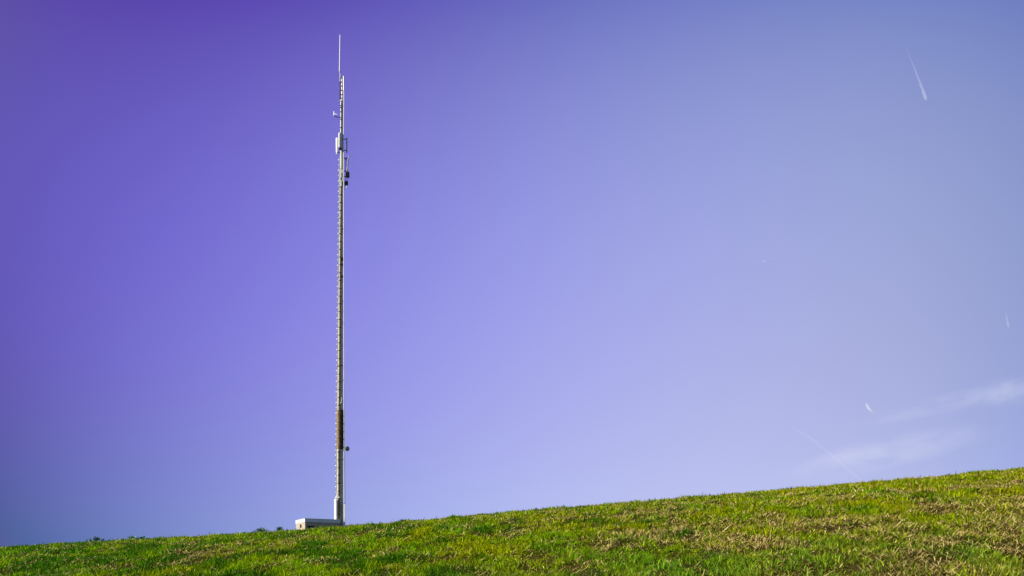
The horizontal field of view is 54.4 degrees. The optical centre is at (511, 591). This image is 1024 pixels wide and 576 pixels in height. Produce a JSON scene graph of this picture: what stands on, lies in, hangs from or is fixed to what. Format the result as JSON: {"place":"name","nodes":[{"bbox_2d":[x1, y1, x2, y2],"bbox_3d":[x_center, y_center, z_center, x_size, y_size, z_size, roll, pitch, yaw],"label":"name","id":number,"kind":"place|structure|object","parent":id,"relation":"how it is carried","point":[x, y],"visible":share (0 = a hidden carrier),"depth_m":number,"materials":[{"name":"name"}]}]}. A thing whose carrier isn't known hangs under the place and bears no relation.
{"place":"outdoors","nodes":[
{"label":"outdoors","id":0,"kind":"place"},
{"bbox_2d":[0,466,1023,575],"bbox_3d":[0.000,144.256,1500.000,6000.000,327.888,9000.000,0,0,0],"label":"hill ground","id":1,"kind":"structure","parent":0,"point":[812,565],"depth_m":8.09,"materials":[{"name":"green plant"}]},
{"bbox_2d":[295,518,340,529],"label":"equipment building","id":2,"kind":"structure","parent":1,"relation":"on","point":[303,523],"depth_m":131.10,"materials":[{"name":"metal"}]},
{"bbox_2d":[334,45,349,525],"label":"communication mast","id":3,"kind":"object","parent":1,"relation":"on","point":[339,509],"visible":0.99,"depth_m":132.76,"materials":[{"name":"metal"}]},
{"bbox_2d":[0,467,1023,575],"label":"lying straw","id":4,"kind":"object","parent":1,"relation":"on","point":[831,519],"visible":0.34,"depth_m":8.92,"materials":[{"name":"beige plant"}]},
{"bbox_2d":[4,470,1022,575],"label":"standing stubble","id":5,"kind":"object","parent":1,"relation":"on","point":[581,533],"visible":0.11,"depth_m":11.59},
{"bbox_2d":[0,0,1023,546],"label":"sky","id":6,"kind":"structure","parent":0,"point":[598,252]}
]}

